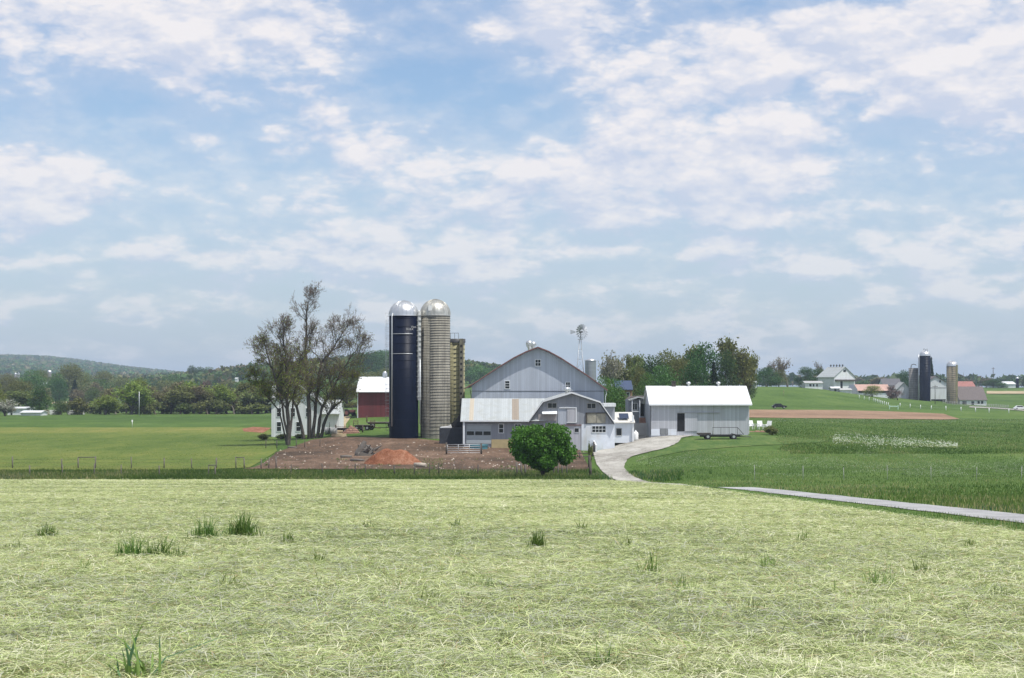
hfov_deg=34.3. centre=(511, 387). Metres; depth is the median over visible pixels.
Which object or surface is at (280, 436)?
shrub
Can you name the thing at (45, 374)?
broadleaf tree
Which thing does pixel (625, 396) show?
broadleaf tree
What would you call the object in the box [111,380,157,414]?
budding tree
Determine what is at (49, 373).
white silo
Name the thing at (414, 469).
wire fence
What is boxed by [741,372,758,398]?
broadleaf tree
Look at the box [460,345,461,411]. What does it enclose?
chute doors
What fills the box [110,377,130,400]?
broadleaf tree
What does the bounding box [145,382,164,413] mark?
budding tree
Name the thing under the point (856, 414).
ploughed field
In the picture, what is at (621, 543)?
grass tuft
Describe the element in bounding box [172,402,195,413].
shrub
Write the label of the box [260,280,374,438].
spring tree
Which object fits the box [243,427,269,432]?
dirt track
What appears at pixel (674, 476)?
rank grass
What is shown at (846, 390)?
shed
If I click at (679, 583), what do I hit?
grass tuft
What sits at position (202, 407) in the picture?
shrub
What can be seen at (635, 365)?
budding tree
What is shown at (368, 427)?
old wagon
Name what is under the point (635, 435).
gas tank
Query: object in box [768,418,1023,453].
meadow grass
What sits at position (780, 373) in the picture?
broadleaf tree
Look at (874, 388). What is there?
broadleaf tree
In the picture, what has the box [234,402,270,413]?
shrub
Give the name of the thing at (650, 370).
broadleaf tree
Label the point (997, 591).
grass tuft
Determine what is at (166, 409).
shrub
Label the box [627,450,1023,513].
meadow grass
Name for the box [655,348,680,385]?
broadleaf tree
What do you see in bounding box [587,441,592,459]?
shrub
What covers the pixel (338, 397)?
budding tree
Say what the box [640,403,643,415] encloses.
door
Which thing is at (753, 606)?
grass tuft
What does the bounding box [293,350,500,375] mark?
hill wood
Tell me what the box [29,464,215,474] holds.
wire fence
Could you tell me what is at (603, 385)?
broadleaf tree
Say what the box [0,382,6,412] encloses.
broadleaf tree
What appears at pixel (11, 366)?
valley wood
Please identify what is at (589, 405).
window
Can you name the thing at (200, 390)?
budding tree
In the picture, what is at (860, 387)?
pink roof shed
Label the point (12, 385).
broadleaf tree
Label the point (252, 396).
budding tree
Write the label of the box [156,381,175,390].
broadleaf tree
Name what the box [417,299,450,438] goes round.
concrete silo
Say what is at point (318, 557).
grass tuft
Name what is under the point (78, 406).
tree
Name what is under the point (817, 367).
bare tree
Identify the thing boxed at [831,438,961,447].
flowers
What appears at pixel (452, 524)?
grass tuft
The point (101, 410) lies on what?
shrub
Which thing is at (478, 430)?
garage door
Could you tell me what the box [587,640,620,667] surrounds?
grass tuft
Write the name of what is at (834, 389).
open shed
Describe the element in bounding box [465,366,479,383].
broadleaf tree
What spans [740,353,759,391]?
budding tree
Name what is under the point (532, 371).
gable barn
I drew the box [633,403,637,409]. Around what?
window
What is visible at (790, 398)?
ground
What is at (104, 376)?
broadleaf tree
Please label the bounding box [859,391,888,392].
window
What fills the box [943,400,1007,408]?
board fence
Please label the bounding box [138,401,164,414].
shrub
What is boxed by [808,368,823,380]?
broadleaf tree
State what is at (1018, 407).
parked car
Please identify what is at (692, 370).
broadleaf tree
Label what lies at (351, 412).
old tractor
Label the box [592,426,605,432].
window
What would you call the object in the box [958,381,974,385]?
red roof barn
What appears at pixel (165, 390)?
budding tree
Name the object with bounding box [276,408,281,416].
window
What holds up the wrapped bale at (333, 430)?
on the ground at (790, 398)
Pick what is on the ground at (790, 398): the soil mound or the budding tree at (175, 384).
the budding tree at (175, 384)
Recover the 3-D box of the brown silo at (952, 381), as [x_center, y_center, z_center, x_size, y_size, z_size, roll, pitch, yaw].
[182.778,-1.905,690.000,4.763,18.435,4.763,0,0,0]
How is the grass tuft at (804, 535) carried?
on the straw field at (510, 494)
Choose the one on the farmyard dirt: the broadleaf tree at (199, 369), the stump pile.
the stump pile
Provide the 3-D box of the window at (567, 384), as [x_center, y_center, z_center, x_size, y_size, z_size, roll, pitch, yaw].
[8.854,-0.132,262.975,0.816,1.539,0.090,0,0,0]
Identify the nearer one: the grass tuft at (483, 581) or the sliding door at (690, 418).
the grass tuft at (483, 581)
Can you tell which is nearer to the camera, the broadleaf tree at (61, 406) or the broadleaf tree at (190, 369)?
the broadleaf tree at (61, 406)
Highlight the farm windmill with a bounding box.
[570,324,587,371]
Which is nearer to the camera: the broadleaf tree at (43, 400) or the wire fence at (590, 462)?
the wire fence at (590, 462)
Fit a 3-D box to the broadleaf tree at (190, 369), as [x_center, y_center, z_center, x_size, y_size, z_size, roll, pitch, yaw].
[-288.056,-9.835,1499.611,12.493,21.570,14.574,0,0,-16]
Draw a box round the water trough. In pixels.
[470,444,487,448]
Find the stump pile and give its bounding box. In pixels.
[354,440,381,455]
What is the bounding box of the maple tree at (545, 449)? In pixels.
[508,419,577,475]
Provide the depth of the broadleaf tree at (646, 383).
339.63 m
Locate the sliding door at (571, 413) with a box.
[567,409,575,421]
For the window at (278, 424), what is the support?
in the white farmhouse
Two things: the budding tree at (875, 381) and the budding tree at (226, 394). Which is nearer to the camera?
the budding tree at (226, 394)
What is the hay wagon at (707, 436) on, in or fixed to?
on the lawn at (694, 443)
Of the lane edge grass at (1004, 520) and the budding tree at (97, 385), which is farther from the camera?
the budding tree at (97, 385)
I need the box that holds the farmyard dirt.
[244,437,588,470]
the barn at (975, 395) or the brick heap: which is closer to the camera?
the brick heap
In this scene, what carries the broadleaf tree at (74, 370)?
on the ground at (790, 398)
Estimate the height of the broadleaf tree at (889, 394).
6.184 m
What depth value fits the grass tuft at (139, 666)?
12.12 m
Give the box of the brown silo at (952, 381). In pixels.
[946,361,957,403]
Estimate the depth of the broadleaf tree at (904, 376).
759.62 m
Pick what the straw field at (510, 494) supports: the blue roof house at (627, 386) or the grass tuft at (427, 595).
the grass tuft at (427, 595)
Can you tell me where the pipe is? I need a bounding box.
[931,357,933,375]
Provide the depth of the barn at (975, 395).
692.02 m
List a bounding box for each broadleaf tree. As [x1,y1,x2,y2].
[0,373,16,393]
[0,376,20,400]
[0,379,36,406]
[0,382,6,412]
[16,369,49,392]
[27,385,51,410]
[32,369,52,397]
[44,373,66,402]
[49,377,69,403]
[51,400,70,414]
[56,363,90,401]
[77,371,93,394]
[83,386,100,402]
[87,379,116,394]
[91,370,113,387]
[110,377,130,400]
[124,378,155,388]
[132,377,147,388]
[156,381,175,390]
[163,373,182,386]
[187,365,196,373]
[194,366,206,376]
[194,380,219,387]
[200,380,211,388]
[215,380,237,387]
[230,380,252,389]
[319,381,337,397]
[334,364,364,385]
[345,355,369,376]
[347,372,381,385]
[351,350,387,375]
[366,349,388,371]
[373,368,388,376]
[382,355,388,370]
[465,365,491,382]
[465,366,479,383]
[595,376,614,402]
[604,378,626,411]
[615,385,627,411]
[631,366,647,394]
[632,354,671,395]
[635,371,655,395]
[649,364,681,385]
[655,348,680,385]
[669,356,699,385]
[678,358,713,385]
[684,341,722,385]
[710,349,743,385]
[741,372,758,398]
[754,367,782,386]
[768,369,788,386]
[793,366,816,387]
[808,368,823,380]
[855,380,868,383]
[862,385,883,396]
[886,386,904,399]
[895,369,908,386]
[980,379,1005,387]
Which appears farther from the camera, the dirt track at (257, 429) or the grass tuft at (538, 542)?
the dirt track at (257, 429)
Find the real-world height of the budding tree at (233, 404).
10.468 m
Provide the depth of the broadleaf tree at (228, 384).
1047.48 m
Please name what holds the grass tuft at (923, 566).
on the straw field at (510, 494)
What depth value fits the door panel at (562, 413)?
239.95 m
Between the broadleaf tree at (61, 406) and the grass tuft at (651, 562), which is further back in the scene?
the broadleaf tree at (61, 406)
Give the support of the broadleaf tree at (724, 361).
on the ground at (790, 398)
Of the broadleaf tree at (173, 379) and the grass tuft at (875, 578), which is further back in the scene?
the broadleaf tree at (173, 379)
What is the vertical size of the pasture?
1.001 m
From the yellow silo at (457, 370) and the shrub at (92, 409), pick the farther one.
the shrub at (92, 409)
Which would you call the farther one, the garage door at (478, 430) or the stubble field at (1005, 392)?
the stubble field at (1005, 392)
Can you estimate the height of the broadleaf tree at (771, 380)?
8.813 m
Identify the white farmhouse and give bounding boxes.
[268,385,344,436]
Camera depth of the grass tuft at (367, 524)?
39.97 m
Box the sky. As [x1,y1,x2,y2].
[0,0,1023,386]
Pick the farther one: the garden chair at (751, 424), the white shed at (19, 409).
the white shed at (19, 409)
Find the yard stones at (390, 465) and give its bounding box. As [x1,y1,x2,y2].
[264,442,577,469]
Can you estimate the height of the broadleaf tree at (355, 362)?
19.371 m
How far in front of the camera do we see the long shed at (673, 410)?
250.00 m
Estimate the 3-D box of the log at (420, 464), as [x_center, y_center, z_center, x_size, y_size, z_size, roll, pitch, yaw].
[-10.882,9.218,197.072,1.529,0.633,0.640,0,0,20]
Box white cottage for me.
[801,381,822,388]
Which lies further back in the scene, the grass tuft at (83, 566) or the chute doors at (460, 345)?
the chute doors at (460, 345)
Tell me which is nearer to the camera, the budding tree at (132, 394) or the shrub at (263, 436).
the shrub at (263, 436)
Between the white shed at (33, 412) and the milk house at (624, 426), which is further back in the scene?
the white shed at (33, 412)
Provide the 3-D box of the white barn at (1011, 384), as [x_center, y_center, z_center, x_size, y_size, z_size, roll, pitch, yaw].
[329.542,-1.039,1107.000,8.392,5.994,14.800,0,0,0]
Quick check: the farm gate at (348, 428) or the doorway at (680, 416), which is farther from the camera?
the farm gate at (348, 428)
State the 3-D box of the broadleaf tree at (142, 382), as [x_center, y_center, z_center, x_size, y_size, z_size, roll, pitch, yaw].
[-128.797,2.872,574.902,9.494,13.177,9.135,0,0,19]
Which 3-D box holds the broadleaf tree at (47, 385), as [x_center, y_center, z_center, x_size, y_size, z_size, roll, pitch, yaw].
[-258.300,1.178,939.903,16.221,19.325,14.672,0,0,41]
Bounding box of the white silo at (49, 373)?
[46,370,51,383]
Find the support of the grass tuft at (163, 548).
on the straw field at (510, 494)
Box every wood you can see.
[0,354,185,371]
[0,357,181,375]
[0,361,284,392]
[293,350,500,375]
[611,372,1023,386]
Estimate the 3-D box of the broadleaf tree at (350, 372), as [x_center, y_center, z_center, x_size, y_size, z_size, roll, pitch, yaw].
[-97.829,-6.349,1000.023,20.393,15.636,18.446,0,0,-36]
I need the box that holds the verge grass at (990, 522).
[727,489,1023,530]
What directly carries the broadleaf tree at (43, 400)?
on the ground at (790, 398)
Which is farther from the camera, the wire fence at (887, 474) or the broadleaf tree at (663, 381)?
the broadleaf tree at (663, 381)
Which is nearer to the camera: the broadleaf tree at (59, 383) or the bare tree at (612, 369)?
the bare tree at (612, 369)
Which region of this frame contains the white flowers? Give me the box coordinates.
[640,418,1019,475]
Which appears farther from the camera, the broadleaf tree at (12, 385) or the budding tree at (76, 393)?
the budding tree at (76, 393)
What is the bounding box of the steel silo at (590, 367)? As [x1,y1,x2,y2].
[585,358,596,379]
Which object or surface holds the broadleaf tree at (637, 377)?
on the ground at (790, 398)
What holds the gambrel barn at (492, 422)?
on the ground at (790, 398)
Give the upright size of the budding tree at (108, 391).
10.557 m
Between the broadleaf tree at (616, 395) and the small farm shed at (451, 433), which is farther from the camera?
the broadleaf tree at (616, 395)
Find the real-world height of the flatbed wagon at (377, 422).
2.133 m
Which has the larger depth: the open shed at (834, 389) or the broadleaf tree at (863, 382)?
the broadleaf tree at (863, 382)
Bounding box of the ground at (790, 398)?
[0,360,1023,530]
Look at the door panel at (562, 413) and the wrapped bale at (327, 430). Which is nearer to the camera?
the door panel at (562, 413)
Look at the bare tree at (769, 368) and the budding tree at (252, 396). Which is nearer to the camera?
the budding tree at (252, 396)
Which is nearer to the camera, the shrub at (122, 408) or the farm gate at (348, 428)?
the farm gate at (348, 428)
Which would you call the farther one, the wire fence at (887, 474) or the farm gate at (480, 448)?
the farm gate at (480, 448)
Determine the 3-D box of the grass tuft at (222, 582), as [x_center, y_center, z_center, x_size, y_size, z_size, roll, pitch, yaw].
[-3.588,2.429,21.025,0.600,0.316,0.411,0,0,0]
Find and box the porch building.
[625,396,645,422]
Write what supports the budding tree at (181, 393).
on the ground at (790, 398)
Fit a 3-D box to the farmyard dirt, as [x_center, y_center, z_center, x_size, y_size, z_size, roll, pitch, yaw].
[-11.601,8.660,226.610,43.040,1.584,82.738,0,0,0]
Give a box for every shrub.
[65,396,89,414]
[87,402,103,413]
[91,405,118,413]
[117,401,129,412]
[124,398,162,413]
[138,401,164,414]
[158,404,176,413]
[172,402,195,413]
[193,397,216,413]
[208,399,235,413]
[231,399,247,413]
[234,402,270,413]
[257,433,268,439]
[275,433,285,438]
[344,402,356,407]
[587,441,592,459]
[763,425,778,434]
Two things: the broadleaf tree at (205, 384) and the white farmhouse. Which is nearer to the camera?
the white farmhouse
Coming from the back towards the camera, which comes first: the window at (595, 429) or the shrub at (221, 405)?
the shrub at (221, 405)
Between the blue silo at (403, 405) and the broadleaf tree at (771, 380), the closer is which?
the blue silo at (403, 405)
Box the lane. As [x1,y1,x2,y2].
[686,485,1023,522]
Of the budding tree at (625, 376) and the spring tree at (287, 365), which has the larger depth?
the budding tree at (625, 376)
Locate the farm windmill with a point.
(579, 329)
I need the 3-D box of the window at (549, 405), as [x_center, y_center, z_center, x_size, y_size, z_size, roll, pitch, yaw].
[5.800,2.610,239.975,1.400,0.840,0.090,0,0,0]
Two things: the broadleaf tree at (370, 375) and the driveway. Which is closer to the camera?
the driveway
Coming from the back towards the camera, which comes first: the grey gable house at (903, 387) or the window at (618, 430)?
the grey gable house at (903, 387)
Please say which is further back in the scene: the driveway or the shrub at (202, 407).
the shrub at (202, 407)
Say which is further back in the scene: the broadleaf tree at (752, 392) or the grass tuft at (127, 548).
the broadleaf tree at (752, 392)
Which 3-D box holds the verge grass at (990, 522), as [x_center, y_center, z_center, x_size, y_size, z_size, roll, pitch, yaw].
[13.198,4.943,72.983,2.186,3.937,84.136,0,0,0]
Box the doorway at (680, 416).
[677,413,684,430]
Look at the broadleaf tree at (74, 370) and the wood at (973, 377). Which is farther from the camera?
the wood at (973, 377)
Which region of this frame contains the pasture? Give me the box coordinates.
[0,427,276,469]
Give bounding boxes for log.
[340,455,351,457]
[413,462,426,466]
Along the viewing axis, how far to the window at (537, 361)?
262.95 m
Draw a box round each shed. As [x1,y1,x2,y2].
[8,407,34,414]
[19,410,47,415]
[439,412,462,443]
[642,381,751,436]
[828,387,840,391]
[839,388,851,393]
[848,385,856,393]
[854,384,890,397]
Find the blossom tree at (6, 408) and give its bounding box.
[0,398,19,415]
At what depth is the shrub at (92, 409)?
563.94 m
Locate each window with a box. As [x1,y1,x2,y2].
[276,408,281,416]
[276,422,281,431]
[296,422,300,431]
[498,424,503,432]
[505,381,509,388]
[535,359,540,365]
[547,403,556,407]
[565,382,570,387]
[587,403,595,408]
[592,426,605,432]
[616,428,621,435]
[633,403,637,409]
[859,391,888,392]
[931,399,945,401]
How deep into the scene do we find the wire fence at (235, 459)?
192.96 m
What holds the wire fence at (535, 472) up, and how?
on the ground at (790, 398)
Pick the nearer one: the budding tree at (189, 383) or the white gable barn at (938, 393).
the budding tree at (189, 383)
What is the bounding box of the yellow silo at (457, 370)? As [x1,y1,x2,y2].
[450,333,464,423]
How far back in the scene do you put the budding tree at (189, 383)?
570.83 m
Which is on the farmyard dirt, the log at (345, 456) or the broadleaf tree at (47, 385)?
the log at (345, 456)
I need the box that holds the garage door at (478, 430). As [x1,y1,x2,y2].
[466,425,490,443]
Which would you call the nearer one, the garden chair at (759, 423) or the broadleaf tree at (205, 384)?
the garden chair at (759, 423)
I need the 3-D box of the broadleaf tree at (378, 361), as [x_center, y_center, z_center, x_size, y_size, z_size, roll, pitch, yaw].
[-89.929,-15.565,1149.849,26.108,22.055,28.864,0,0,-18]
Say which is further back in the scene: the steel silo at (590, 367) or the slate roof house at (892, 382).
the slate roof house at (892, 382)
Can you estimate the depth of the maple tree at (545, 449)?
166.09 m
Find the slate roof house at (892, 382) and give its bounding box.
[878,379,900,386]
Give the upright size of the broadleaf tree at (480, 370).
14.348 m
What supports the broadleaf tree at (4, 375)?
on the ground at (790, 398)
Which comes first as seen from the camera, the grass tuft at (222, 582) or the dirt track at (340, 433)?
the grass tuft at (222, 582)
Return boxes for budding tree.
[5,389,53,406]
[30,386,53,406]
[68,388,91,402]
[84,380,102,403]
[89,394,123,414]
[96,385,116,413]
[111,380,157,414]
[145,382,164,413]
[157,393,178,413]
[160,385,174,413]
[162,385,198,413]
[164,380,183,412]
[175,380,214,413]
[187,382,206,413]
[196,390,218,413]
[208,383,237,413]
[228,387,239,413]
[233,380,252,412]
[236,386,271,413]
[240,384,272,412]
[243,387,263,413]
[321,386,355,399]
[616,358,633,383]
[624,351,643,395]
[628,351,648,390]
[671,341,706,383]
[713,333,759,385]
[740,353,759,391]
[869,376,883,383]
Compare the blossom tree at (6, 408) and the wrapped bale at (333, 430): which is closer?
the wrapped bale at (333, 430)
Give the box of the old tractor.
[344,407,355,415]
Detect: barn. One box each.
[356,371,388,417]
[460,387,615,450]
[465,340,607,405]
[816,364,856,389]
[931,376,945,401]
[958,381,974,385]
[958,386,986,405]
[1001,381,1015,387]
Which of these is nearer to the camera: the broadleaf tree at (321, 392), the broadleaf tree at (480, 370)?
the broadleaf tree at (321, 392)
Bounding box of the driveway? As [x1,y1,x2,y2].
[593,435,691,484]
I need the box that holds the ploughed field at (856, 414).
[749,410,957,418]
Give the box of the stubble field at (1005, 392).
[987,391,1023,393]
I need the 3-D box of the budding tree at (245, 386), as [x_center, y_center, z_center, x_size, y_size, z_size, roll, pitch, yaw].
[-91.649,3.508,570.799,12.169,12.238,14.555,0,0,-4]
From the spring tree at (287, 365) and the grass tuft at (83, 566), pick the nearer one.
the grass tuft at (83, 566)
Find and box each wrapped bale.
[325,427,331,433]
[330,428,336,434]
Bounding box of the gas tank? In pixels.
[634,430,637,439]
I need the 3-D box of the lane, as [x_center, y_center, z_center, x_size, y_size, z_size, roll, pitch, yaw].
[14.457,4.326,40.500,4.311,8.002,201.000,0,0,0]
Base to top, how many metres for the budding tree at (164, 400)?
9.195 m
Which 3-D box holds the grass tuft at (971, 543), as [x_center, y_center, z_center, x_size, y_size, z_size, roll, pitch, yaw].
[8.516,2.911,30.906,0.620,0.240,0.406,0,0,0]
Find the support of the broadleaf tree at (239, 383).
on the ground at (790, 398)
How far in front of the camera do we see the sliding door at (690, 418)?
249.87 m
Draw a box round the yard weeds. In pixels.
[265,457,527,469]
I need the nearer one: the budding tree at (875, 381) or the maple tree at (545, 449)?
the maple tree at (545, 449)
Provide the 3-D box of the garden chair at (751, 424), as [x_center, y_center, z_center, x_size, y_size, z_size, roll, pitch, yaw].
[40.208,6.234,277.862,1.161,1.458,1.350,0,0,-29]
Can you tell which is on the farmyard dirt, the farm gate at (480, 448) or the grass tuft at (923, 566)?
the farm gate at (480, 448)
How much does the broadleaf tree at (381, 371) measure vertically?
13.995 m
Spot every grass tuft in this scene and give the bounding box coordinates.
[28,521,59,535]
[76,558,89,572]
[81,623,270,677]
[112,533,156,555]
[138,532,198,557]
[187,515,224,538]
[215,572,241,586]
[219,508,266,536]
[276,529,293,542]
[312,552,328,561]
[361,521,375,527]
[416,583,443,602]
[449,519,462,526]
[470,574,493,587]
[525,529,549,547]
[576,520,587,528]
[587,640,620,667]
[616,533,633,545]
[622,548,674,575]
[666,574,698,592]
[738,596,769,612]
[759,552,782,567]
[796,528,811,538]
[856,564,898,586]
[907,555,930,574]
[962,538,977,547]
[977,582,1018,597]
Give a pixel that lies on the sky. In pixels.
(806, 183)
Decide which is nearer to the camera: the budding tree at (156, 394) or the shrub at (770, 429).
the shrub at (770, 429)
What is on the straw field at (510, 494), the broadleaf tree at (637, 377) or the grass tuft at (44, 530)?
the grass tuft at (44, 530)
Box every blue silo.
[385,300,418,438]
[918,349,930,400]
[1015,377,1018,387]
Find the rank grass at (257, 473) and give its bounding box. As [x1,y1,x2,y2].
[0,467,602,479]
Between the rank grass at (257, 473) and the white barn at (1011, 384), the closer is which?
the rank grass at (257, 473)
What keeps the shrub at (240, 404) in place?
on the ground at (790, 398)
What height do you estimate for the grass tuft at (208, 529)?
0.668 m
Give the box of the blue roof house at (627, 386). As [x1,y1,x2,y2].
[613,380,632,410]
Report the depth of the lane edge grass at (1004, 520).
59.09 m
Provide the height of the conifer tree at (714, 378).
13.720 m
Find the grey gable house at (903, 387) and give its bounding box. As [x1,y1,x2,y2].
[892,382,908,398]
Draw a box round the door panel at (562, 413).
[558,409,566,423]
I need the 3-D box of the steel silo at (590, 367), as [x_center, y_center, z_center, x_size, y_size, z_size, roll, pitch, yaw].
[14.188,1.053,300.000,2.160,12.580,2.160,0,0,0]
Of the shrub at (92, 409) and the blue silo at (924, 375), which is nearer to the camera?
the shrub at (92, 409)
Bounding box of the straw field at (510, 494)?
[0,479,1023,677]
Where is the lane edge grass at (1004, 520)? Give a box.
[718,487,1022,523]
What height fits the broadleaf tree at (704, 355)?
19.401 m
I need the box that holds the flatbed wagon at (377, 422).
[366,415,388,426]
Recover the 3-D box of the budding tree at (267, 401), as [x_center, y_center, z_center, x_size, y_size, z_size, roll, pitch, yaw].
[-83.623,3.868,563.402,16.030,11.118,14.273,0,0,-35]
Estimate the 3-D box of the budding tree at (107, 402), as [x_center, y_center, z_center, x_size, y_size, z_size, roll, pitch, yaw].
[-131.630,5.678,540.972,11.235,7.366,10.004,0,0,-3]
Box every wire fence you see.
[12,456,276,467]
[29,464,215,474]
[265,439,320,447]
[290,463,478,474]
[516,462,567,473]
[588,442,594,474]
[754,465,1021,480]
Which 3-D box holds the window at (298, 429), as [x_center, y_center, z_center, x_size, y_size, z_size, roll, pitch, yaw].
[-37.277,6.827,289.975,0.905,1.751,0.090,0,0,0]
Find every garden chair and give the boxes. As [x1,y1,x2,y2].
[749,420,753,428]
[756,421,764,428]
[763,421,771,428]
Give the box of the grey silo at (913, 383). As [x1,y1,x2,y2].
[909,364,917,399]
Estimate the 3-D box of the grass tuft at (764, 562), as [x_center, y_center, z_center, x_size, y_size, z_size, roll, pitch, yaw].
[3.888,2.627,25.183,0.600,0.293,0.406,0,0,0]
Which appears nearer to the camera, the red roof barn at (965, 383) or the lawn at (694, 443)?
the lawn at (694, 443)
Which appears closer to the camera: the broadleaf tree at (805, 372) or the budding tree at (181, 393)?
the budding tree at (181, 393)
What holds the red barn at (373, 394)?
on the ground at (790, 398)
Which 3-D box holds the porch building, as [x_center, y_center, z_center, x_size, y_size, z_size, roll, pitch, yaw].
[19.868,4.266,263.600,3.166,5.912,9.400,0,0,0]
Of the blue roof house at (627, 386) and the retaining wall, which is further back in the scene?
the blue roof house at (627, 386)
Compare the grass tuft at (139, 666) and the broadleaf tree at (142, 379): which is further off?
the broadleaf tree at (142, 379)
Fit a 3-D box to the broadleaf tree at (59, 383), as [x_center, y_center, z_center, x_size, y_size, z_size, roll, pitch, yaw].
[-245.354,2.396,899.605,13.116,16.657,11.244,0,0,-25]
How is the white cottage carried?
on the ground at (790, 398)
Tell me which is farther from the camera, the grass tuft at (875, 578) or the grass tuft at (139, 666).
the grass tuft at (875, 578)
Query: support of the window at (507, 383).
in the gable barn at (532, 371)
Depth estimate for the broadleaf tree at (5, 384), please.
898.05 m
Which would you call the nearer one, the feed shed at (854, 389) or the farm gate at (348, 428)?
the farm gate at (348, 428)
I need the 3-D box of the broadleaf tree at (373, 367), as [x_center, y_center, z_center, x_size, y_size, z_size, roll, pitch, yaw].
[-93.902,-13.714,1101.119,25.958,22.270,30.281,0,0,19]
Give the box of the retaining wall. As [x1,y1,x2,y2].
[634,423,646,434]
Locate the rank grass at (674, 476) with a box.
[588,468,711,481]
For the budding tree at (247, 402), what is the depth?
556.08 m
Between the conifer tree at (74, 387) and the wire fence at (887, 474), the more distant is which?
the conifer tree at (74, 387)
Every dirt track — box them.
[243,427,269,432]
[331,416,349,436]
[969,406,1023,410]
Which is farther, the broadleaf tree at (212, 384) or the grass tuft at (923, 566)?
the broadleaf tree at (212, 384)
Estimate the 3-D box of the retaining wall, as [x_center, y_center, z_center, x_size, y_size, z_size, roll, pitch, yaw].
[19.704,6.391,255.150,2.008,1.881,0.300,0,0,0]
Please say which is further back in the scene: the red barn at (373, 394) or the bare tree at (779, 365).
the bare tree at (779, 365)
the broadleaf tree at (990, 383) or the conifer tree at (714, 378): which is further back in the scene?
the broadleaf tree at (990, 383)
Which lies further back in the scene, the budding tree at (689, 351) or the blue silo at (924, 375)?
the blue silo at (924, 375)
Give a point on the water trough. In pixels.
(484, 446)
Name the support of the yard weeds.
on the ground at (790, 398)
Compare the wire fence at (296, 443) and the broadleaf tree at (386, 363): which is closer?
the wire fence at (296, 443)
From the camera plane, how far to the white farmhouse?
290.00 m
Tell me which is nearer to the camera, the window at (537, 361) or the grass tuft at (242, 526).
the grass tuft at (242, 526)
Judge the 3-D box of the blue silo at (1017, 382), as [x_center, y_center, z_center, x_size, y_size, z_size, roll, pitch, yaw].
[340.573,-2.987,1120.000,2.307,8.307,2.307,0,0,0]
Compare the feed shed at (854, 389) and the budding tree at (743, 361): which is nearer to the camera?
the budding tree at (743, 361)
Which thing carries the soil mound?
on the farmyard dirt
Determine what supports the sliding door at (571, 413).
in the gambrel barn at (492, 422)
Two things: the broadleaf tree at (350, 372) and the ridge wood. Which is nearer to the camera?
the broadleaf tree at (350, 372)
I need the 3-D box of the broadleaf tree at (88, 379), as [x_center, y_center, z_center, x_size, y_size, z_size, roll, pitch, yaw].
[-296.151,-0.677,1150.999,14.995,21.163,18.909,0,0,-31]
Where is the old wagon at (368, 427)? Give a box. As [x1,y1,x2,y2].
[353,420,380,429]
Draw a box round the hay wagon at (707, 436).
[697,427,748,439]
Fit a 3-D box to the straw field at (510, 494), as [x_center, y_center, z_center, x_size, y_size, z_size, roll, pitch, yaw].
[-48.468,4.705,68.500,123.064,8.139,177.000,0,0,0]
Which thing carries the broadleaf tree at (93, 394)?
on the ground at (790, 398)
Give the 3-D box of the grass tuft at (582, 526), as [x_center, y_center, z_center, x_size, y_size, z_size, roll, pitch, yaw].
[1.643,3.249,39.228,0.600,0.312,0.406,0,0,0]
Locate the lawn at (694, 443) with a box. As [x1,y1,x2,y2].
[637,435,827,460]
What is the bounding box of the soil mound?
[364,448,421,464]
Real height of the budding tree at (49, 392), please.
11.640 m
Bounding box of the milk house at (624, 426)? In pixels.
[613,412,634,442]
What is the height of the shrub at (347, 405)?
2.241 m
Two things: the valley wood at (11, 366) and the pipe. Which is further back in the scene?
the valley wood at (11, 366)
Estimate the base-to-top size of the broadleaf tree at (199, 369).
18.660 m
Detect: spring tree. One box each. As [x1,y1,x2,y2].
[239,313,316,444]
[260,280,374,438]
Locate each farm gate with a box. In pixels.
[335,425,362,432]
[446,442,481,453]
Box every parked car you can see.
[771,404,786,407]
[1013,406,1023,409]
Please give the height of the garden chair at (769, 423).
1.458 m
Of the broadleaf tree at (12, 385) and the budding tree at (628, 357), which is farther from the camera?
the broadleaf tree at (12, 385)
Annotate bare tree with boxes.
[597,349,627,387]
[765,361,775,386]
[769,357,792,386]
[814,362,823,372]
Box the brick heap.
[343,426,359,433]
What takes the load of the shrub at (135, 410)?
on the ground at (790, 398)
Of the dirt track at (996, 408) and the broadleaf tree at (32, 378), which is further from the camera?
the broadleaf tree at (32, 378)
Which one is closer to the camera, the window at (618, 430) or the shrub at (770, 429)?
the window at (618, 430)
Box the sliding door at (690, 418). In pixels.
[685,413,696,430]
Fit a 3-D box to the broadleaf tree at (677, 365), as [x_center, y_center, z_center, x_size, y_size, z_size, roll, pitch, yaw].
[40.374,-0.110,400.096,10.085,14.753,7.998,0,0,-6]
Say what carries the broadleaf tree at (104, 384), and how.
on the ground at (790, 398)
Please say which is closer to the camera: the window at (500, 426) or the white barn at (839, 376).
the window at (500, 426)
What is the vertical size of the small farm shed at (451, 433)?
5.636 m
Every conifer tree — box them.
[67,379,77,402]
[709,361,718,385]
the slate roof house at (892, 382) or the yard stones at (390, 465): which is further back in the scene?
the slate roof house at (892, 382)
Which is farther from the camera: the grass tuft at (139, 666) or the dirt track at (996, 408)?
the dirt track at (996, 408)

